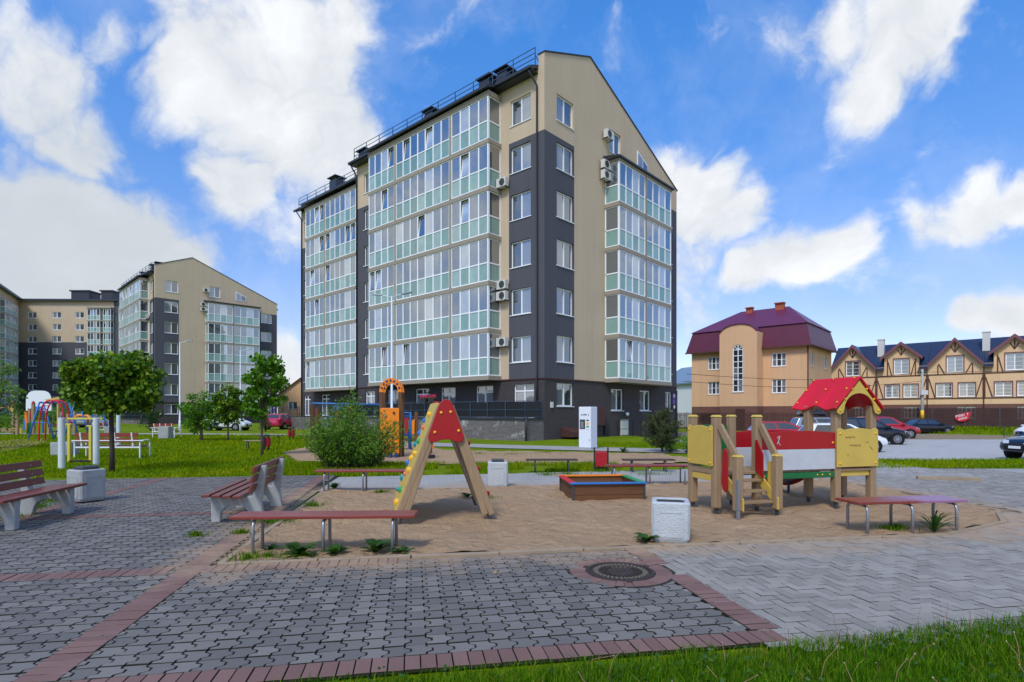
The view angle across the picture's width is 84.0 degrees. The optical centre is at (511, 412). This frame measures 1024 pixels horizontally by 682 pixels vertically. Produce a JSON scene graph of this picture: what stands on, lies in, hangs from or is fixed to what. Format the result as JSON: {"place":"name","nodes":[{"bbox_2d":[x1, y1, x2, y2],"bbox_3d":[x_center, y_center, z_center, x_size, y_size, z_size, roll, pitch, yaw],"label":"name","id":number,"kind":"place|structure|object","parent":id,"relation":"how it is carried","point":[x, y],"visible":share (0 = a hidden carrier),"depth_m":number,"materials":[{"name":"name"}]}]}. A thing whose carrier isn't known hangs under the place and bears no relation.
{"place":"outdoors","nodes":[
{"label":"outdoors","id":0,"kind":"place"},
{"bbox_2d":[0,439,45,450],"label":"sand","id":1,"kind":"structure","parent":0,"point":[19,444],"depth_m":28.43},
{"bbox_2d":[27,402,78,439],"bbox_3d":[-27.696,0.531,34.446,1.587,2.362,2.400,0,0,-5],"label":"swing frame","id":2,"kind":"object","parent":1,"relation":"on","point":[51,431],"visible":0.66,"depth_m":33.38,"materials":[{"name":"blue paint"}]},
{"bbox_2d":[0,433,377,477],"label":"grass","id":3,"kind":"structure","parent":0,"point":[184,456],"depth_m":20.91,"materials":[{"name":"plant"}]},
{"bbox_2d":[281,443,687,463],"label":"sand","id":4,"kind":"structure","parent":0,"point":[303,454],"depth_m":20.76,"materials":[{"name":"sand"}]},
{"bbox_2d":[310,402,378,452],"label":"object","id":5,"kind":"object","parent":4,"relation":"on","point":[314,412],"visible":0.22,"depth_m":22.72,"materials":[{"name":"blue metal"}]},
{"bbox_2d":[379,378,403,457],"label":"climbing wall","id":6,"kind":"structure","parent":4,"relation":"on","point":[393,414],"depth_m":20.56,"materials":[{"name":"orange paint"}]},
{"bbox_2d":[404,412,417,448],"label":"play tower","id":7,"kind":"structure","parent":4,"relation":"on","point":[413,424],"depth_m":24.77,"materials":[{"name":"blue paint"}]},
{"bbox_2d":[0,419,1023,681],"bbox_3d":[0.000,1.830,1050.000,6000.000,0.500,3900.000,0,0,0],"label":"ground","id":8,"kind":"structure","parent":0,"point":[440,469],"depth_m":16.32,"materials":[{"name":"plant"}]},
{"bbox_2d":[0,355,28,432],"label":"birch tree","id":9,"kind":"object","parent":8,"relation":"on","point":[9,369],"visible":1,"depth_m":25.56,"materials":[{"name":"green plant"}]},
{"bbox_2d":[0,401,75,434],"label":"wooden play structure","id":10,"kind":"object","parent":8,"relation":"on","point":[29,414],"visible":0.58,"depth_m":42.95,"materials":[{"name":"brown wood"}]},
{"bbox_2d":[26,391,51,432],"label":"basketball stand","id":11,"kind":"object","parent":8,"relation":"on","point":[36,397],"visible":0.63,"depth_m":45.01,"materials":[{"name":"white paint"}]},
{"bbox_2d":[0,283,119,418],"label":"apartment block","id":12,"kind":"structure","parent":8,"relation":"on","point":[41,340],"depth_m":139.60,"materials":[{"name":"beige paint"}]},
{"bbox_2d":[58,418,64,468],"bbox_3d":[-12.898,0.923,16.293,0.170,1.553,0.170,0,0,0],"label":"white post","id":13,"kind":"object","parent":8,"relation":"on","point":[61,443],"visible":0.79,"depth_m":16.23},
{"bbox_2d":[50,442,79,455],"bbox_3d":[-16.768,1.350,21.344,0.667,0.500,0.667,0,0,-5],"label":"litter bin","id":14,"kind":"object","parent":8,"relation":"on","point":[53,448],"visible":0.44,"depth_m":21.03,"materials":[{"name":"concrete"}]},
{"bbox_2d":[65,418,103,461],"bbox_3d":[-13.715,0.906,18.223,1.200,1.488,0.240,0,0,0],"label":"exercise device","id":15,"kind":"object","parent":8,"relation":"on","point":[69,442],"visible":0.84,"depth_m":18.20,"materials":[{"name":"metal"}]},
{"bbox_2d":[93,418,99,465],"bbox_3d":[-12.683,0.928,17.353,0.170,1.544,0.170,0,0,0],"label":"white post","id":16,"kind":"object","parent":8,"relation":"on","point":[96,440],"visible":0.79,"depth_m":17.29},
{"bbox_2d":[71,432,150,457],"bbox_3d":[-14.278,1.174,20.311,2.550,0.953,0.701,0,0,-2],"label":"tube bench","id":17,"kind":"object","parent":8,"relation":"on","point":[80,440],"visible":0.82,"depth_m":20.02,"materials":[{"name":"white paint"}]},
{"bbox_2d":[54,349,168,471],"bbox_3d":[-10.824,-0.049,15.563,2.712,3.498,2.524,0,0,0],"label":"maple tree","id":18,"kind":"object","parent":8,"relation":"on","point":[101,383],"visible":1,"depth_m":14.94,"materials":[{"name":"green plant"}]},
{"bbox_2d":[137,406,164,430],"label":"shrub","id":19,"kind":"object","parent":8,"relation":"on","point":[151,415],"visible":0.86,"depth_m":50.71,"materials":[{"name":"green plant"}]},
{"bbox_2d":[114,257,277,423],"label":"apartment block","id":20,"kind":"structure","parent":8,"relation":"on","point":[220,320],"depth_m":84.04,"materials":[{"name":"beige paint"}]},
{"bbox_2d":[175,390,220,440],"bbox_3d":[-17.764,0.191,32.272,2.462,3.025,2.351,0,0,0],"label":"young tree","id":21,"kind":"object","parent":8,"relation":"on","point":[195,419],"visible":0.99,"depth_m":32.12,"materials":[{"name":"green plant"}]},
{"bbox_2d":[210,383,244,440],"bbox_3d":[-16.176,-0.003,32.382,1.786,3.407,1.858,0,0,0],"label":"young tree","id":22,"kind":"object","parent":8,"relation":"on","point":[222,409],"visible":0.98,"depth_m":32.11,"materials":[{"name":"green plant"}]},
{"bbox_2d":[206,417,251,430],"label":"parked car","id":23,"kind":"object","parent":8,"relation":"on","point":[246,425],"visible":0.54,"depth_m":51.23,"materials":[{"name":"white metal"}]},
{"bbox_2d":[136,476,337,565],"bbox_3d":[-9.427,1.610,9.350,11.680,0.001,8.910,0,0,-10],"label":"paving bed","id":24,"kind":"object","parent":8,"relation":"on","point":[310,493],"depth_m":10.31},
{"bbox_2d":[0,475,746,681],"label":"wave pavers","id":25,"kind":"object","parent":24,"relation":"on","point":[41,620],"visible":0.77,"depth_m":4.79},
{"bbox_2d":[0,460,86,530],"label":"park bench","id":26,"kind":"object","parent":25,"relation":"on","point":[28,496],"visible":0.99,"depth_m":8.74,"materials":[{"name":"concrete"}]},
{"bbox_2d":[67,465,105,501],"bbox_3d":[-7.646,1.265,10.224,0.449,0.610,0.449,0,0,24],"label":"litter bin","id":27,"kind":"object","parent":25,"relation":"on","point":[93,477],"visible":0.88,"depth_m":10.08,"materials":[{"name":"concrete"}]},
{"bbox_2d":[201,456,284,521],"bbox_3d":[-4.153,1.180,9.004,0.793,0.829,1.960,0,0,-11],"label":"park bench","id":28,"kind":"object","parent":25,"relation":"on","point":[237,493],"visible":0.99,"depth_m":8.38,"materials":[{"name":"concrete"}]},
{"bbox_2d":[0,475,789,681],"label":"red brick rows","id":29,"kind":"object","parent":24,"relation":"on","point":[80,649],"visible":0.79,"depth_m":3.95,"materials":[{"name":"brick"}]},
{"bbox_2d":[239,352,290,455],"bbox_3d":[-9.248,-0.294,21.308,1.724,3.988,1.863,0,0,0],"label":"young tree","id":30,"kind":"object","parent":8,"relation":"on","point":[258,380],"visible":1,"depth_m":21.18,"materials":[{"name":"green plant"}]},
{"bbox_2d":[267,414,292,429],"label":"parked car","id":31,"kind":"object","parent":8,"relation":"on","point":[280,421],"visible":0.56,"depth_m":54.54,"materials":[{"name":"red metal"}]},
{"bbox_2d":[277,377,300,416],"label":"red roof house","id":32,"kind":"structure","parent":8,"relation":"on","point":[293,392],"depth_m":113.31,"materials":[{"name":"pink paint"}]},
{"bbox_2d":[285,386,412,468],"bbox_3d":[-4.580,0.412,16.474,3.476,2.392,3.025,0,0,0],"label":"willow bush","id":33,"kind":"object","parent":8,"relation":"on","point":[350,444],"visible":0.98,"depth_m":15.97,"materials":[{"name":"green plant"}]},
{"bbox_2d":[371,292,411,407],"bbox_3d":[-5.570,-1.924,26.351,2.000,7.248,0.188,0,0,15],"label":"street lamp","id":34,"kind":"object","parent":8,"relation":"on","point":[391,297],"visible":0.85,"depth_m":26.32,"materials":[{"name":"metal"}]},
{"bbox_2d":[110,550,747,681],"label":"paving bed","id":35,"kind":"object","parent":8,"relation":"on","point":[428,608],"visible":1,"depth_m":4.65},
{"bbox_2d":[567,558,674,587],"bbox_3d":[1.087,1.600,5.710,1.069,0.024,1.069,0,0,0],"label":"brick ring","id":36,"kind":"object","parent":35,"relation":"on","point":[660,577],"visible":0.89,"depth_m":5.61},
{"bbox_2d":[583,562,654,582],"bbox_3d":[1.101,1.603,5.692,0.711,0.035,0.731,0,0,-10],"label":"manhole cover","id":37,"kind":"object","parent":36,"relation":"on","point":[593,571],"visible":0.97,"depth_m":5.68,"materials":[{"name":"metal"}]},
{"bbox_2d":[283,47,677,440],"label":"apartment block","id":38,"kind":"structure","parent":8,"relation":"on","point":[512,230],"depth_m":38.19,"materials":[{"name":"beige paint"}]},
{"bbox_2d":[477,386,492,400],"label":"window","id":39,"kind":"structure","parent":38,"relation":"in","point":[484,393],"depth_m":37.30,"materials":[{"name":"glass"}]},
{"bbox_2d":[509,335,531,363],"bbox_3d":[0.571,-3.897,35.114,1.770,1.645,0.235,0,0,42],"label":"window","id":40,"kind":"structure","parent":38,"relation":"in","point":[521,346],"depth_m":35.16,"materials":[{"name":"glass"}]},
{"bbox_2d":[509,142,531,174],"bbox_3d":[0.571,-15.697,35.114,1.770,1.645,0.235,0,0,42],"label":"window","id":41,"kind":"structure","parent":38,"relation":"in","point":[521,155],"depth_m":35.16,"materials":[{"name":"glass"}]},
{"bbox_2d":[509,93,531,127],"bbox_3d":[0.571,-18.648,35.114,1.770,1.645,0.235,0,0,42],"label":"window","id":42,"kind":"structure","parent":38,"relation":"in","point":[521,108],"depth_m":35.16,"materials":[{"name":"glass"}]},
{"bbox_2d":[511,287,530,315],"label":"window","id":43,"kind":"structure","parent":38,"relation":"in","point":[521,298],"depth_m":35.16,"materials":[{"name":"glass"}]},
{"bbox_2d":[510,238,531,268],"bbox_3d":[0.571,-9.797,35.114,1.770,1.645,0.235,0,0,42],"label":"window","id":44,"kind":"structure","parent":38,"relation":"in","point":[521,250],"depth_m":35.16,"materials":[{"name":"glass"}]},
{"bbox_2d":[510,190,531,221],"bbox_3d":[0.571,-12.748,35.114,1.770,1.645,0.235,0,0,42],"label":"window","id":45,"kind":"structure","parent":38,"relation":"in","point":[521,203],"depth_m":35.16,"materials":[{"name":"glass"}]},
{"bbox_2d":[515,384,533,417],"bbox_3d":[0.818,-0.725,34.997,1.650,2.050,0.074,0,0,42],"label":"terrace door","id":46,"kind":"structure","parent":38,"relation":"in","point":[523,392],"depth_m":34.99,"materials":[{"name":"glass"}]},
{"bbox_2d":[556,287,573,316],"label":"window","id":47,"kind":"structure","parent":38,"relation":"in","point":[564,297],"depth_m":35.52,"materials":[{"name":"glass"}]},
{"bbox_2d":[556,143,573,176],"bbox_3d":[3.256,-15.707,35.360,0.235,1.665,1.820,0,0,42],"label":"window","id":48,"kind":"structure","parent":38,"relation":"in","point":[564,156],"depth_m":35.52,"materials":[{"name":"glass"}]},
{"bbox_2d":[556,335,574,363],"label":"window","id":49,"kind":"structure","parent":38,"relation":"in","point":[564,344],"depth_m":35.52,"materials":[{"name":"glass"}]},
{"bbox_2d":[556,191,574,223],"bbox_3d":[3.256,-12.758,35.360,0.235,1.665,1.820,0,0,42],"label":"window","id":50,"kind":"structure","parent":38,"relation":"in","point":[564,203],"depth_m":35.52,"materials":[{"name":"glass"}]},
{"bbox_2d":[556,95,574,130],"bbox_3d":[3.256,-18.657,35.360,0.235,1.665,1.820,0,0,42],"label":"window","id":51,"kind":"structure","parent":38,"relation":"in","point":[564,109],"depth_m":35.52,"materials":[{"name":"glass"}]},
{"bbox_2d":[556,383,574,406],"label":"window","id":52,"kind":"structure","parent":38,"relation":"in","point":[564,391],"depth_m":35.52,"materials":[{"name":"glass"}]},
{"bbox_2d":[557,239,574,270],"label":"window","id":53,"kind":"structure","parent":38,"relation":"in","point":[564,250],"depth_m":35.52,"materials":[{"name":"glass"}]},
{"bbox_2d":[611,389,621,410],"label":"window","id":54,"kind":"structure","parent":38,"relation":"in","point":[616,394],"depth_m":39.91,"materials":[{"name":"glass"}]},
{"bbox_2d":[0,449,1022,565],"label":"grass","id":55,"kind":"structure","parent":8,"relation":"on","point":[895,527],"depth_m":7.86,"materials":[{"name":"plant"}]},
{"bbox_2d":[594,447,608,470],"bbox_3d":[2.459,1.330,15.694,0.410,0.740,0.220,0,0,3],"label":"panel bin","id":56,"kind":"object","parent":8,"relation":"on","point":[601,458],"visible":0.8,"depth_m":15.59,"materials":[{"name":"red paint"}]},
{"bbox_2d":[217,479,1006,564],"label":"kerb","id":57,"kind":"structure","parent":8,"relation":"on","point":[1001,517],"depth_m":6.70,"materials":[{"name":"concrete"}]},
{"bbox_2d":[273,606,1023,681],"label":"grass","id":58,"kind":"structure","parent":8,"relation":"on","point":[971,651],"depth_m":3.56,"materials":[{"name":"plant"}]},
{"bbox_2d":[640,405,682,452],"bbox_3d":[6.134,0.690,23.160,1.743,2.021,1.929,0,0,0],"label":"pine tree","id":59,"kind":"object","parent":8,"relation":"on","point":[656,422],"visible":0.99,"depth_m":23.01,"materials":[{"name":"green plant"}]},
{"bbox_2d":[312,621,1023,681],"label":"clover","id":60,"kind":"object","parent":8,"relation":"on","point":[884,646],"visible":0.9,"depth_m":3.55,"materials":[{"name":"green plant"}]},
{"bbox_2d":[677,367,691,426],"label":"white house","id":61,"kind":"structure","parent":8,"relation":"on","point":[684,397],"depth_m":83.80,"materials":[{"name":"paint"}]},
{"bbox_2d":[679,412,827,430],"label":"picket fence","id":62,"kind":"object","parent":8,"relation":"on","point":[685,418],"visible":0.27,"depth_m":62.08,"materials":[{"name":"wood"}]},
{"bbox_2d":[685,302,838,430],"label":"apartment house","id":63,"kind":"structure","parent":8,"relation":"on","point":[772,347],"depth_m":65.92,"materials":[{"name":"beige paint"}]},
{"bbox_2d":[731,345,743,392],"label":"arched window","id":64,"kind":"structure","parent":63,"relation":"in","point":[738,349],"depth_m":66.11,"materials":[{"name":"plastic"}]},
{"bbox_2d":[772,352,785,366],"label":"window","id":65,"kind":"structure","parent":63,"relation":"in","point":[778,359],"depth_m":65.09,"materials":[{"name":"plastic"}]},
{"bbox_2d":[579,604,1023,681],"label":"dry stalks","id":66,"kind":"object","parent":8,"relation":"on","point":[836,647],"visible":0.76,"depth_m":3.62,"materials":[{"name":"plant"}]},
{"bbox_2d":[620,468,1023,652],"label":"herringbone pavers","id":67,"kind":"object","parent":8,"relation":"on","point":[856,585],"visible":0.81,"depth_m":5.67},
{"bbox_2d":[916,476,981,480],"bbox_3d":[10.375,1.570,13.525,1.298,0.100,0.130,0,0,16],"label":"kerb stone","id":68,"kind":"object","parent":67,"relation":"on","point":[951,478],"visible":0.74,"depth_m":13.47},
{"bbox_2d":[674,439,1023,460],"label":"car park","id":69,"kind":"structure","parent":8,"relation":"on","point":[926,449],"depth_m":31.60,"materials":[{"name":"asphalt"}]},
{"bbox_2d":[747,421,800,430],"bbox_3d":[17.126,1.327,35.893,4.235,1.565,2.160,0,0,10],"label":"parked car","id":70,"kind":"object","parent":69,"relation":"on","point":[777,425],"visible":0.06,"depth_m":35.27,"materials":[{"name":"red metal"}]},
{"bbox_2d":[790,411,829,426],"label":"parked car","id":71,"kind":"object","parent":69,"relation":"on","point":[798,421],"visible":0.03,"depth_m":41.51,"materials":[{"name":"silver metal"}]},
{"bbox_2d":[798,423,887,451],"bbox_3d":[17.509,1.327,30.310,4.235,1.565,2.160,0,0,8],"label":"parked car","id":72,"kind":"object","parent":69,"relation":"on","point":[825,427],"visible":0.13,"depth_m":29.70,"materials":[{"name":"white metal"}]},
{"bbox_2d":[827,418,909,444],"bbox_3d":[23.264,1.218,37.368,4.785,1.785,2.300,0,0,8],"label":"parked car","id":73,"kind":"object","parent":69,"relation":"on","point":[893,436],"visible":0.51,"depth_m":36.35,"materials":[{"name":"black metal"}]},
{"bbox_2d":[1000,431,1023,457],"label":"parked car","id":74,"kind":"object","parent":69,"relation":"on","point":[1012,447],"visible":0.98,"depth_m":24.93,"materials":[{"name":"metal"}]},
{"bbox_2d":[831,345,879,408],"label":"row house","id":75,"kind":"structure","parent":8,"relation":"on","point":[854,361],"depth_m":74.31,"materials":[{"name":"beige paint"}]},
{"bbox_2d":[845,360,860,376],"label":"window","id":76,"kind":"structure","parent":75,"relation":"in","point":[853,368],"depth_m":74.31,"materials":[{"name":"plastic"}]},
{"bbox_2d":[876,339,931,407],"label":"row house","id":77,"kind":"structure","parent":8,"relation":"on","point":[902,358],"depth_m":70.90,"materials":[{"name":"beige paint"}]},
{"bbox_2d":[884,384,899,397],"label":"window","id":78,"kind":"structure","parent":77,"relation":"in","point":[890,390],"depth_m":71.40,"materials":[{"name":"glass"}]},
{"bbox_2d":[893,358,909,374],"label":"window","id":79,"kind":"structure","parent":77,"relation":"in","point":[900,365],"depth_m":70.77,"materials":[{"name":"glass"}]},
{"bbox_2d":[902,383,918,397],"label":"window","id":80,"kind":"structure","parent":77,"relation":"in","point":[911,390],"depth_m":70.12,"materials":[{"name":"glass"}]},
{"bbox_2d":[815,407,1023,427],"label":"panel fence","id":81,"kind":"object","parent":8,"relation":"on","point":[1013,417],"visible":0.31,"depth_m":56.80,"materials":[{"name":"metal"}]},
{"bbox_2d":[918,369,927,418],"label":"utility pole","id":82,"kind":"object","parent":8,"relation":"on","point":[923,392],"visible":0.91,"depth_m":57.26,"materials":[{"name":"concrete"}]},
{"bbox_2d":[684,371,996,387],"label":"overhead cables","id":83,"kind":"object","parent":82,"relation":"attached to","point":[814,379],"visible":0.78,"depth_m":49.63,"materials":[{"name":"rubber"}]},
{"bbox_2d":[927,337,984,407],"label":"row house","id":84,"kind":"structure","parent":8,"relation":"on","point":[954,381],"depth_m":67.26,"materials":[{"name":"beige paint"}]},
{"bbox_2d":[935,382,952,397],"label":"window","id":85,"kind":"structure","parent":84,"relation":"in","point":[945,389],"depth_m":67.91,"materials":[{"name":"glass"}]},
{"bbox_2d":[946,355,964,372],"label":"window","id":86,"kind":"structure","parent":84,"relation":"in","point":[954,363],"depth_m":67.22,"materials":[{"name":"glass"}]},
{"bbox_2d":[958,382,975,396],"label":"window","id":87,"kind":"structure","parent":84,"relation":"in","point":[965,389],"depth_m":66.49,"materials":[{"name":"glass"}]},
{"bbox_2d":[920,425,1018,434],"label":"grass","id":88,"kind":"structure","parent":8,"relation":"on","point":[980,429],"depth_m":53.84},
{"bbox_2d":[982,331,1023,427],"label":"row house","id":89,"kind":"structure","parent":8,"relation":"on","point":[1004,383],"depth_m":64.27,"materials":[{"name":"beige paint"}]},
{"bbox_2d":[994,381,1012,396],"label":"window","id":90,"kind":"structure","parent":89,"relation":"in","point":[1001,388],"depth_m":64.35,"materials":[{"name":"glass"}]},
{"bbox_2d":[1004,351,1023,370],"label":"window","id":91,"kind":"structure","parent":89,"relation":"in","point":[1014,360],"depth_m":63.72,"materials":[{"name":"glass"}]},
{"bbox_2d":[0,0,1023,384],"label":"sky","id":92,"kind":"structure","parent":0,"point":[857,166],"materials":[{"name":"blue"}]},
{"bbox_2d":[230,479,998,561],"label":"sand","id":93,"kind":"structure","parent":0,"point":[523,517],"depth_m":8.37,"materials":[{"name":"sand"}]},
{"bbox_2d":[281,541,319,555],"bbox_3d":[-2.385,1.532,6.315,0.440,0.136,0.410,0,0,-10],"label":"weed","id":94,"kind":"object","parent":93,"relation":"on","point":[296,547],"visible":0.83,"depth_m":6.33,"materials":[{"name":"green plant"}]},
{"bbox_2d":[229,510,417,553],"bbox_3d":[-2.146,1.433,6.590,2.060,0.535,0.352,0,0,-2],"label":"flat bench","id":95,"kind":"object","parent":93,"relation":"on","point":[394,515],"visible":0.93,"depth_m":6.46,"materials":[{"name":"red wood"}]},
{"bbox_2d":[314,469,404,491],"bbox_3d":[-3.011,1.433,11.637,1.950,0.535,0.372,0,0,-1],"label":"flat bench","id":96,"kind":"object","parent":93,"relation":"on","point":[327,471],"visible":0.6,"depth_m":11.47,"materials":[{"name":"red wood"}]},
{"bbox_2d":[358,538,396,551],"bbox_3d":[-1.522,1.535,6.520,0.439,0.130,0.430,0,0,0],"label":"weed","id":97,"kind":"object","parent":93,"relation":"on","point":[374,545],"visible":0.97,"depth_m":6.52,"materials":[{"name":"green plant"}]},
{"bbox_2d":[393,399,494,523],"bbox_3d":[-1.119,0.749,8.926,1.453,1.889,1.642,0,0,-13],"label":"climbing frame","id":98,"kind":"object","parent":93,"relation":"on","point":[440,420],"visible":0.96,"depth_m":8.21,"materials":[{"name":"brown wood"}]},
{"bbox_2d":[558,474,647,500],"bbox_3d":[1.706,1.460,11.016,1.420,0.380,1.420,0,0,-5],"label":"sandbox","id":99,"kind":"object","parent":93,"relation":"on","point":[580,487],"visible":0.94,"depth_m":10.39,"materials":[{"name":"brown wood"}]},
{"bbox_2d":[604,464,687,484],"bbox_3d":[3.047,1.433,12.755,1.900,0.535,0.392,0,0,-1],"label":"flat bench","id":100,"kind":"object","parent":93,"relation":"on","point":[612,466],"visible":0.67,"depth_m":12.57,"materials":[{"name":"red wood"}]},
{"bbox_2d":[651,497,690,542],"bbox_3d":[2.000,1.350,7.181,0.468,0.500,0.468,0,0,14],"label":"litter bin","id":101,"kind":"object","parent":93,"relation":"on","point":[670,519],"visible":0.93,"depth_m":6.97,"materials":[{"name":"white concrete"}]},
{"bbox_2d":[687,376,884,519],"bbox_3d":[4.429,0.596,10.130,3.418,2.408,2.402,0,0,-24],"label":"playhouse","id":102,"kind":"object","parent":93,"relation":"on","point":[771,462],"visible":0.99,"depth_m":9.46,"materials":[{"name":"yellow wood"}]},
{"bbox_2d":[835,495,967,535],"bbox_3d":[5.275,1.433,7.715,1.620,0.535,0.432,0,0,-8],"label":"flat bench","id":103,"kind":"object","parent":93,"relation":"on","point":[892,500],"visible":0.92,"depth_m":7.62,"materials":[{"name":"brown wood"}]},
{"bbox_2d":[907,510,957,531],"bbox_3d":[5.668,1.465,7.606,0.717,0.269,0.618,0,0,0],"label":"weed","id":104,"kind":"object","parent":93,"relation":"on","point":[935,524],"visible":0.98,"depth_m":7.60,"materials":[{"name":"green plant"}]},
{"bbox_2d":[255,440,1023,476],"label":"grass","id":105,"kind":"structure","parent":0,"point":[585,466],"depth_m":16.79,"materials":[{"name":"plant"}]},
{"bbox_2d":[318,469,1023,490],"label":"path","id":106,"kind":"structure","parent":0,"point":[426,481],"depth_m":13.66,"materials":[{"name":"concrete"}]},
{"bbox_2d":[488,459,507,486],"bbox_3d":[-0.307,1.300,12.259,0.429,0.600,0.429,0,0,-4],"label":"litter bin","id":107,"kind":"object","parent":106,"relation":"on","point":[497,472],"visible":0.99,"depth_m":12.05,"materials":[{"name":"white concrete"}]},
{"bbox_2d":[377,442,987,476],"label":"path","id":108,"kind":"structure","parent":0,"point":[576,448],"depth_m":24.66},
{"bbox_2d":[578,407,597,448],"bbox_3d":[3.373,0.720,25.239,0.680,1.960,0.680,0,0,36],"label":"water kiosk","id":109,"kind":"object","parent":108,"relation":"on","point":[587,427],"visible":0.98,"depth_m":25.01,"materials":[{"name":"metal"}]},
{"bbox_2d":[677,432,1012,438],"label":"path","id":110,"kind":"structure","parent":0,"point":[938,436],"depth_m":48.91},
{"bbox_2d":[855,417,920,438],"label":"parked car","id":111,"kind":"object","parent":110,"relation":"on","point":[913,431],"visible":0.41,"depth_m":45.30,"materials":[{"name":"red metal"}]},
{"bbox_2d":[906,419,954,433],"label":"parked car","id":112,"kind":"object","parent":110,"relation":"on","point":[927,425],"visible":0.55,"depth_m":54.87,"materials":[{"name":"metal"}]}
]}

